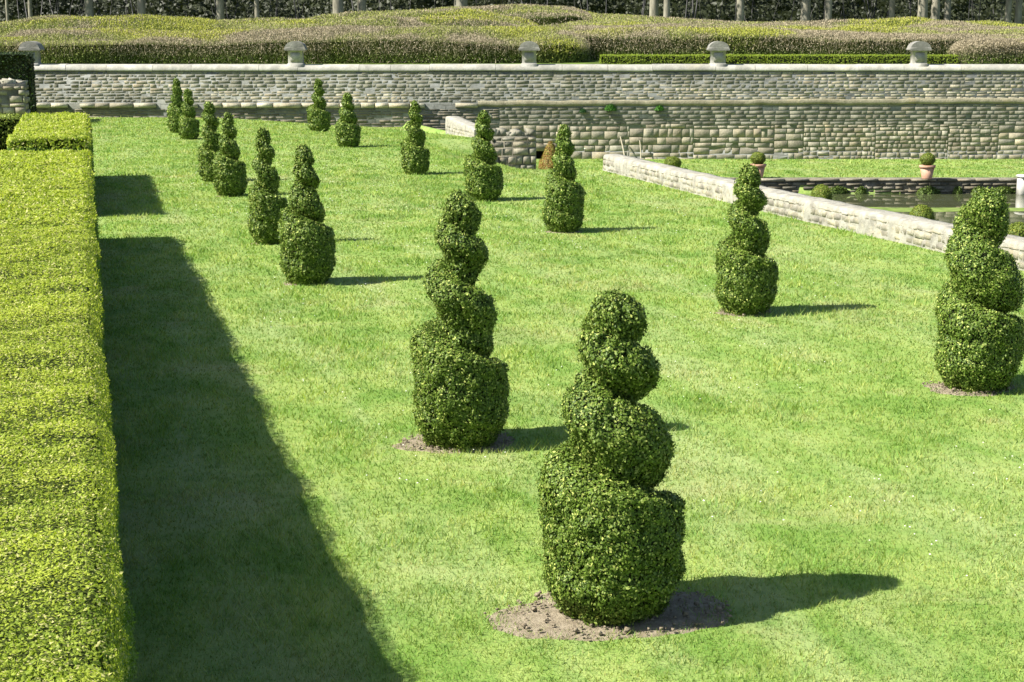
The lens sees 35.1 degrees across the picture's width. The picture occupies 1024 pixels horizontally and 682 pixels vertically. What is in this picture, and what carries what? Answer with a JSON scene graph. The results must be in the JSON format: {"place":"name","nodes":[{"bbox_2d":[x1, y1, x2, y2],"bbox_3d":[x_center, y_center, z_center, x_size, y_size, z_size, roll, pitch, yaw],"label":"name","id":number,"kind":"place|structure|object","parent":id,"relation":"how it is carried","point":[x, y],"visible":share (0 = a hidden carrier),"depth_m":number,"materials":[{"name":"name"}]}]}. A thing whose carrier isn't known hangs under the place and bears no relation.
{"place":"outdoors","nodes":[
{"label":"outdoors","id":0,"kind":"place"},
{"bbox_2d":[379,60,599,64],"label":"terrace","id":1,"kind":"structure","parent":0,"point":[592,62],"depth_m":63.27,"materials":[{"name":"green plant"}]},
{"bbox_2d":[5,0,8,21],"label":"tree","id":2,"kind":"object","parent":1,"relation":"on","point":[7,10],"visible":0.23,"depth_m":111.68,"materials":[{"name":"grey plant"}]},
{"bbox_2d":[27,0,32,17],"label":"tree","id":3,"kind":"object","parent":1,"relation":"on","point":[30,13],"visible":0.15,"depth_m":112.78,"materials":[{"name":"grey plant"}]},
{"bbox_2d":[84,0,93,16],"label":"tree","id":4,"kind":"object","parent":1,"relation":"on","point":[89,9],"visible":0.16,"depth_m":113.79,"materials":[{"name":"grey plant"}]},
{"bbox_2d":[137,0,145,14],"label":"tree","id":5,"kind":"object","parent":1,"relation":"on","point":[141,6],"visible":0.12,"depth_m":111.99,"materials":[{"name":"grey plant"}]},
{"bbox_2d":[216,0,224,19],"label":"tree","id":6,"kind":"object","parent":1,"relation":"on","point":[220,9],"visible":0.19,"depth_m":113.21,"materials":[{"name":"grey plant"}]},
{"bbox_2d":[254,0,259,17],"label":"tree","id":7,"kind":"object","parent":1,"relation":"on","point":[256,5],"visible":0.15,"depth_m":111.48,"materials":[{"name":"grey plant"}]},
{"bbox_2d":[0,24,590,63],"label":"shrub bank","id":8,"kind":"object","parent":1,"relation":"on","point":[361,44],"visible":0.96,"depth_m":63.65,"materials":[{"name":"green plant"}]},
{"bbox_2d":[0,13,606,35],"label":"shrub bank","id":9,"kind":"object","parent":1,"relation":"on","point":[112,22],"visible":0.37,"depth_m":72.42,"materials":[{"name":"green plant"}]},
{"bbox_2d":[333,0,343,13],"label":"tree","id":10,"kind":"object","parent":1,"relation":"on","point":[338,6],"visible":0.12,"depth_m":112.40,"materials":[{"name":"grey plant"}]},
{"bbox_2d":[358,0,365,13],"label":"tree","id":11,"kind":"object","parent":1,"relation":"on","point":[361,5],"visible":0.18,"depth_m":113.61,"materials":[{"name":"grey plant"}]},
{"bbox_2d":[191,7,537,27],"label":"shrub bank","id":12,"kind":"object","parent":1,"relation":"on","point":[468,16],"visible":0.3,"depth_m":82.34,"materials":[{"name":"green plant"}]},
{"bbox_2d":[307,3,592,26],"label":"shrub bank","id":13,"kind":"object","parent":1,"relation":"on","point":[542,14],"visible":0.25,"depth_m":91.35,"materials":[{"name":"green plant"}]},
{"bbox_2d":[454,0,467,6],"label":"tree","id":14,"kind":"object","parent":1,"relation":"on","point":[460,3],"visible":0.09,"depth_m":111.64,"materials":[{"name":"grey plant"}]},
{"bbox_2d":[425,6,597,16],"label":"shrub bank","id":15,"kind":"object","parent":1,"relation":"on","point":[592,13],"visible":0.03,"depth_m":106.23,"materials":[{"name":"green plant"}]},
{"bbox_2d":[0,0,1023,24],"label":"woodland","id":16,"kind":"object","parent":1,"relation":"on","point":[790,10],"visible":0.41,"depth_m":125.82,"materials":[{"name":"green plant"}]},
{"bbox_2d":[649,0,657,16],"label":"tree","id":17,"kind":"object","parent":1,"relation":"on","point":[653,10],"visible":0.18,"depth_m":112.91,"materials":[{"name":"grey plant"}]},
{"bbox_2d":[663,0,669,16],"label":"tree","id":18,"kind":"object","parent":1,"relation":"on","point":[666,11],"visible":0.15,"depth_m":111.21,"materials":[{"name":"grey plant"}]},
{"bbox_2d":[599,53,765,63],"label":"hedge","id":19,"kind":"object","parent":1,"relation":"on","point":[677,59],"visible":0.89,"depth_m":62.87,"materials":[{"name":"green plant"}]},
{"bbox_2d":[736,0,743,20],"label":"tree","id":20,"kind":"object","parent":1,"relation":"on","point":[740,11],"visible":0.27,"depth_m":112.34,"materials":[{"name":"grey plant"}]},
{"bbox_2d":[558,22,1023,59],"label":"shrub bank","id":21,"kind":"object","parent":1,"relation":"on","point":[660,38],"visible":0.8,"depth_m":66.25,"materials":[{"name":"green plant"}]},
{"bbox_2d":[559,14,1023,27],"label":"shrub bank","id":22,"kind":"object","parent":1,"relation":"on","point":[899,22],"visible":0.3,"depth_m":89.74,"materials":[{"name":"green plant"}]},
{"bbox_2d":[800,0,810,20],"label":"tree","id":23,"kind":"object","parent":1,"relation":"on","point":[805,14],"visible":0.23,"depth_m":113.42,"materials":[{"name":"grey plant"}]},
{"bbox_2d":[590,13,1023,24],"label":"shrub bank","id":24,"kind":"object","parent":1,"relation":"on","point":[693,19],"visible":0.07,"depth_m":100.23,"materials":[{"name":"green plant"}]},
{"bbox_2d":[608,20,1023,32],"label":"shrub bank","id":25,"kind":"object","parent":1,"relation":"on","point":[923,25],"visible":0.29,"depth_m":77.45,"materials":[{"name":"green plant"}]},
{"bbox_2d":[825,0,831,20],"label":"tree","id":26,"kind":"object","parent":1,"relation":"on","point":[828,10],"visible":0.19,"depth_m":111.73,"materials":[{"name":"grey plant"}]},
{"bbox_2d":[765,53,958,63],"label":"hedge","id":27,"kind":"object","parent":1,"relation":"on","point":[853,59],"visible":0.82,"depth_m":62.53,"materials":[{"name":"green plant"}]},
{"bbox_2d":[888,0,894,20],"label":"tree","id":28,"kind":"object","parent":1,"relation":"on","point":[891,8],"visible":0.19,"depth_m":112.89,"materials":[{"name":"grey plant"}]},
{"bbox_2d":[917,0,927,18],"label":"tree","id":29,"kind":"object","parent":1,"relation":"on","point":[922,11],"visible":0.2,"depth_m":111.01,"materials":[{"name":"grey plant"}]},
{"bbox_2d":[931,0,939,19],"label":"tree","id":30,"kind":"object","parent":1,"relation":"on","point":[935,10],"visible":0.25,"depth_m":112.20,"materials":[{"name":"grey plant"}]},
{"bbox_2d":[944,0,950,20],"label":"tree","id":31,"kind":"object","parent":1,"relation":"on","point":[947,13],"visible":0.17,"depth_m":113.45,"materials":[{"name":"grey plant"}]},
{"bbox_2d":[946,36,1023,63],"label":"shrub bank","id":32,"kind":"object","parent":1,"relation":"on","point":[997,50],"visible":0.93,"depth_m":62.67,"materials":[{"name":"brown plant"}]},
{"bbox_2d":[1004,0,1011,22],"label":"tree","id":33,"kind":"object","parent":1,"relation":"on","point":[1008,8],"visible":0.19,"depth_m":111.68,"materials":[{"name":"grey plant"}]},
{"bbox_2d":[1014,0,1022,23],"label":"tree","id":34,"kind":"object","parent":1,"relation":"on","point":[1018,13],"visible":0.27,"depth_m":112.84,"materials":[{"name":"grey plant"}]},
{"bbox_2d":[90,116,1023,681],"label":"lawn","id":35,"kind":"structure","parent":0,"point":[784,609],"depth_m":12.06,"materials":[{"name":"green plant"}]},
{"bbox_2d":[0,113,21,149],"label":"box hedge","id":36,"kind":"object","parent":35,"relation":"on","point":[8,122],"visible":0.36,"depth_m":35.18,"materials":[{"name":"green plant"}]},
{"bbox_2d":[0,78,30,115],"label":"rubble wall","id":37,"kind":"structure","parent":35,"relation":"on","point":[14,94],"depth_m":52.35,"materials":[{"name":"stone"}]},
{"bbox_2d":[0,51,37,112],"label":"yew hedge","id":38,"kind":"object","parent":35,"relation":"on","point":[17,65],"visible":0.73,"depth_m":57.07,"materials":[{"name":"green plant"}]},
{"bbox_2d":[6,111,94,178],"bbox_3d":[-9.094,-3.630,32.239,1.552,1.546,8.567,-3,11,-14],"label":"box hedge","id":39,"kind":"object","parent":35,"relation":"on","point":[34,131],"visible":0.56,"depth_m":29.57,"materials":[{"name":"green plant"}]},
{"bbox_2d":[0,148,138,681],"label":"box hedge","id":40,"kind":"object","parent":35,"relation":"on","point":[63,612],"visible":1,"depth_m":6.71,"materials":[{"name":"green plant"}]},
{"bbox_2d":[306,78,331,131],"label":"spiral topiary","id":41,"kind":"object","parent":35,"relation":"on","point":[319,119],"visible":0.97,"depth_m":55.09,"materials":[{"name":"green plant"}]},
{"bbox_2d":[392,430,514,453],"bbox_3d":[-0.465,0.794,12.866,1.049,0.053,0.763,-3,11,-14],"label":"soil patch","id":42,"kind":"object","parent":35,"relation":"on","point":[411,442],"visible":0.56,"depth_m":12.73,"materials":[{"name":"brown soil"}]},
{"bbox_2d":[409,188,510,450],"bbox_3d":[-0.398,-0.161,12.648,0.816,2.051,0.794,-3,11,-14],"label":"spiral topiary","id":43,"kind":"object","parent":42,"relation":"on","point":[460,394],"visible":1,"depth_m":12.46,"materials":[{"name":"green plant"}]},
{"bbox_2d":[445,116,476,136],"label":"wall","id":44,"kind":"structure","parent":35,"relation":"on","point":[458,125],"depth_m":52.93,"materials":[{"name":"stone"}]},
{"bbox_2d":[491,128,536,169],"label":"stone pier","id":45,"kind":"structure","parent":35,"relation":"on","point":[516,148],"depth_m":51.10,"materials":[{"name":"grey stone"}]},
{"bbox_2d":[34,64,1023,158],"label":"stone wall","id":46,"kind":"structure","parent":35,"relation":"on","point":[853,111],"depth_m":61.64,"materials":[{"name":"grey stone"}]},
{"bbox_2d":[18,41,44,65],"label":"wall pillar","id":47,"kind":"structure","parent":46,"relation":"on","point":[35,47],"depth_m":61.45,"materials":[{"name":"stone"}]},
{"bbox_2d":[284,41,307,66],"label":"wall pillar","id":48,"kind":"structure","parent":46,"relation":"on","point":[295,49],"depth_m":61.42,"materials":[{"name":"stone"}]},
{"bbox_2d":[518,41,539,66],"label":"wall pillar","id":49,"kind":"structure","parent":46,"relation":"on","point":[528,49],"depth_m":61.35,"materials":[{"name":"stone"}]},
{"bbox_2d":[604,104,616,110],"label":"ivy tuft","id":50,"kind":"object","parent":46,"relation":"attached to","point":[610,107],"visible":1,"depth_m":61.56,"materials":[{"name":"green plant"}]},
{"bbox_2d":[654,105,663,110],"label":"ivy tuft","id":51,"kind":"object","parent":46,"relation":"attached to","point":[659,108],"visible":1,"depth_m":61.56,"materials":[{"name":"green plant"}]},
{"bbox_2d":[706,41,729,66],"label":"wall pillar","id":52,"kind":"structure","parent":46,"relation":"on","point":[717,49],"depth_m":61.30,"materials":[{"name":"stone"}]},
{"bbox_2d":[906,41,931,66],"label":"wall pillar","id":53,"kind":"structure","parent":46,"relation":"on","point":[918,50],"depth_m":61.25,"materials":[{"name":"stone"}]},
{"bbox_2d":[538,141,555,168],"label":"conifer shrub","id":54,"kind":"object","parent":35,"relation":"on","point":[545,162],"visible":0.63,"depth_m":57.09,"materials":[{"name":"plant"}]},
{"bbox_2d":[546,231,580,232],"bbox_3d":[0.834,-1.795,26.460,0.629,0.043,0.460,-3,11,-14],"label":"soil patch","id":55,"kind":"object","parent":35,"relation":"on","point":[561,232],"visible":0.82,"depth_m":26.33,"materials":[{"name":"brown soil"}]},
{"bbox_2d":[541,122,586,232],"bbox_3d":[0.842,-2.643,26.337,0.720,1.796,0.730,3,11,17],"label":"spiral topiary","id":56,"kind":"object","parent":55,"relation":"on","point":[562,210],"visible":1,"depth_m":26.16,"materials":[{"name":"green plant"}]},
{"bbox_2d":[191,165,1020,575],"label":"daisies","id":57,"kind":"object","parent":35,"relation":"on","point":[693,341],"visible":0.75,"depth_m":15.68,"materials":[{"name":"white plant"}]},
{"bbox_2d":[484,587,732,640],"bbox_3d":[0.531,1.501,9.097,1.454,0.058,0.916,-3,11,-14],"label":"soil patch","id":58,"kind":"object","parent":35,"relation":"on","point":[544,619],"visible":0.5,"depth_m":8.92,"materials":[{"name":"brown soil"}]},
{"bbox_2d":[537,287,687,626],"bbox_3d":[0.562,0.623,8.932,0.868,1.880,0.857,-3,11,-14],"label":"spiral topiary","id":59,"kind":"object","parent":58,"relation":"on","point":[612,525],"visible":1,"depth_m":8.71,"materials":[{"name":"green plant"}]},
{"bbox_2d":[664,156,681,166],"bbox_3d":[5.692,-6.308,57.493,0.646,0.536,0.665,-3,11,-14],"label":"box ball","id":60,"kind":"object","parent":35,"relation":"on","point":[674,161],"visible":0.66,"depth_m":57.29,"materials":[{"name":"green plant"}]},
{"bbox_2d":[714,309,770,316],"bbox_3d":[2.689,-0.343,18.809,0.572,0.048,0.630,8,14,37],"label":"soil patch","id":61,"kind":"object","parent":35,"relation":"on","point":[722,312],"visible":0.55,"depth_m":18.66,"materials":[{"name":"brown soil"}]},
{"bbox_2d":[713,162,778,315],"bbox_3d":[2.702,-1.168,18.641,0.755,1.773,0.768,-3,11,-14],"label":"spiral topiary","id":62,"kind":"object","parent":61,"relation":"on","point":[747,278],"visible":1,"depth_m":18.46,"materials":[{"name":"green plant"}]},
{"bbox_2d":[603,154,1023,270],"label":"wall","id":63,"kind":"structure","parent":35,"relation":"on","point":[921,232],"depth_m":27.54,"materials":[{"name":"stone"}]},
{"bbox_2d":[811,184,832,199],"bbox_3d":[8.630,-4.055,45.259,0.636,0.671,0.658,-3,11,-14],"label":"box ball","id":64,"kind":"object","parent":35,"relation":"on","point":[822,191],"visible":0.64,"depth_m":45.06,"materials":[{"name":"green plant"}]},
{"bbox_2d":[726,177,1016,193],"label":"pond wall","id":65,"kind":"structure","parent":35,"relation":"on","point":[912,185],"depth_m":53.63,"materials":[{"name":"stone"}]},
{"bbox_2d":[750,151,765,177],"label":"potted shrub","id":66,"kind":"object","parent":65,"relation":"on","point":[758,159],"visible":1,"depth_m":53.53,"materials":[{"name":"green plant"}]},
{"bbox_2d":[919,152,935,178],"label":"potted shrub","id":67,"kind":"object","parent":65,"relation":"on","point":[927,161],"visible":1,"depth_m":53.09,"materials":[{"name":"beige ceramic"}]},
{"bbox_2d":[909,204,934,219],"bbox_3d":[10.076,-3.027,39.843,0.640,0.685,0.625,-3,11,-14],"label":"box ball","id":68,"kind":"object","parent":35,"relation":"on","point":[921,210],"visible":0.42,"depth_m":39.64,"materials":[{"name":"green plant"}]},
{"bbox_2d":[922,381,1016,395],"bbox_3d":[4.212,0.418,14.794,0.923,0.054,0.692,-3,11,-14],"label":"soil patch","id":69,"kind":"object","parent":35,"relation":"on","point":[942,387],"visible":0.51,"depth_m":14.63,"materials":[{"name":"brown soil"}]},
{"bbox_2d":[933,186,1023,393],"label":"spiral topiary","id":70,"kind":"object","parent":69,"relation":"on","point":[979,345],"visible":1,"depth_m":14.44,"materials":[{"name":"green plant"}]},
{"bbox_2d":[1008,221,1023,236],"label":"box ball","id":71,"kind":"object","parent":35,"relation":"on","point":[1016,228],"visible":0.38,"depth_m":35.51,"materials":[{"name":"green plant"}]},
{"bbox_2d":[804,193,1023,224],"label":"water","id":72,"kind":"structure","parent":0,"point":[946,200],"depth_m":51.15,"materials":[{"name":"green liquid"}]},
{"bbox_2d":[830,186,849,193],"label":"weed clump","id":73,"kind":"object","parent":72,"relation":"on","point":[837,190],"visible":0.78,"depth_m":53.50,"materials":[{"name":"green plant"}]},
{"bbox_2d":[854,186,866,193],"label":"weed clump","id":74,"kind":"object","parent":72,"relation":"on","point":[861,190],"visible":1,"depth_m":53.50,"materials":[{"name":"green plant"}]},
{"bbox_2d":[917,186,940,193],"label":"weed clump","id":75,"kind":"object","parent":72,"relation":"on","point":[928,190],"visible":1,"depth_m":53.48,"materials":[{"name":"green plant"}]},
{"bbox_2d":[952,186,962,193],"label":"weed clump","id":76,"kind":"object","parent":72,"relation":"on","point":[957,191],"visible":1,"depth_m":53.51,"materials":[{"name":"green plant"}]},
{"bbox_2d":[971,186,985,193],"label":"weed clump","id":77,"kind":"object","parent":72,"relation":"on","point":[975,189],"visible":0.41,"depth_m":53.48,"materials":[{"name":"green plant"}]},
{"bbox_2d":[993,186,1015,193],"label":"weed clump","id":78,"kind":"object","parent":72,"relation":"on","point":[1005,190],"visible":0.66,"depth_m":53.51,"materials":[{"name":"green plant"}]},
{"bbox_2d":[1016,174,1023,194],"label":"stone post","id":79,"kind":"object","parent":72,"relation":"in","point":[1020,185],"visible":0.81,"depth_m":53.22,"materials":[{"name":"white stone"}]},
{"bbox_2d":[868,207,1023,211],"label":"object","id":80,"kind":"object","parent":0,"point":[933,209],"visible":0.32,"depth_m":48.81,"materials":[{"name":"green plant"}]},
{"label":"soil patch","id":81,"kind":"structure","parent":0,"visible":0},
{"bbox_2d":[277,143,337,284],"bbox_3d":[-2.642,-1.625,20.886,0.775,1.834,0.779,-3,11,-14],"label":"spiral topiary","id":82,"kind":"object","parent":81,"relation":"on","point":[307,241],"visible":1,"depth_m":20.71,"materials":[{"name":"green plant"}]},
{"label":"soil patch","id":83,"kind":"structure","parent":0,"visible":0},
{"bbox_2d":[247,126,288,243],"bbox_3d":[-3.752,-2.375,24.851,0.660,1.824,0.645,-3,11,-14],"label":"spiral topiary","id":84,"kind":"object","parent":83,"relation":"on","point":[266,203],"visible":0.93,"depth_m":24.70,"materials":[{"name":"green plant"}]},
{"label":"soil patch","id":85,"kind":"structure","parent":0,"visible":0},
{"bbox_2d":[212,112,247,196],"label":"spiral topiary","id":86,"kind":"object","parent":85,"relation":"on","point":[229,172],"visible":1,"depth_m":31.91,"materials":[{"name":"green plant"}]},
{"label":"soil patch","id":87,"kind":"structure","parent":0,"visible":0},
{"bbox_2d":[197,101,220,181],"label":"spiral topiary","id":88,"kind":"object","parent":87,"relation":"on","point":[208,148],"visible":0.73,"depth_m":34.99,"materials":[{"name":"green plant"}]},
{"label":"soil patch","id":89,"kind":"structure","parent":0,"visible":0},
{"bbox_2d":[178,88,199,139],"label":"spiral topiary","id":90,"kind":"object","parent":89,"relation":"on","point":[189,124],"visible":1,"depth_m":48.99,"materials":[{"name":"green plant"}]},
{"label":"soil patch","id":91,"kind":"structure","parent":0,"visible":0},
{"bbox_2d":[166,77,184,132],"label":"spiral topiary","id":92,"kind":"object","parent":91,"relation":"on","point":[173,111],"visible":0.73,"depth_m":52.26,"materials":[{"name":"green plant"}]},
{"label":"soil patch","id":93,"kind":"structure","parent":0,"visible":0},
{"bbox_2d":[334,92,361,146],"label":"spiral topiary","id":94,"kind":"object","parent":93,"relation":"on","point":[348,130],"visible":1,"depth_m":45.69,"materials":[{"name":"green plant"}]},
{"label":"soil patch","id":95,"kind":"structure","parent":0,"visible":0},
{"bbox_2d":[400,100,429,174],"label":"spiral topiary","id":96,"kind":"object","parent":95,"relation":"on","point":[415,152],"visible":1,"depth_m":36.92,"materials":[{"name":"green plant"}]},
{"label":"soil patch","id":97,"kind":"structure","parent":0,"visible":0},
{"bbox_2d":[463,110,503,200],"bbox_3d":[-0.550,-3.573,31.274,0.807,1.769,0.823,-3,11,-14],"label":"spiral topiary","id":98,"kind":"object","parent":97,"relation":"on","point":[483,174],"visible":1,"depth_m":31.08,"materials":[{"name":"green plant"}]}
]}

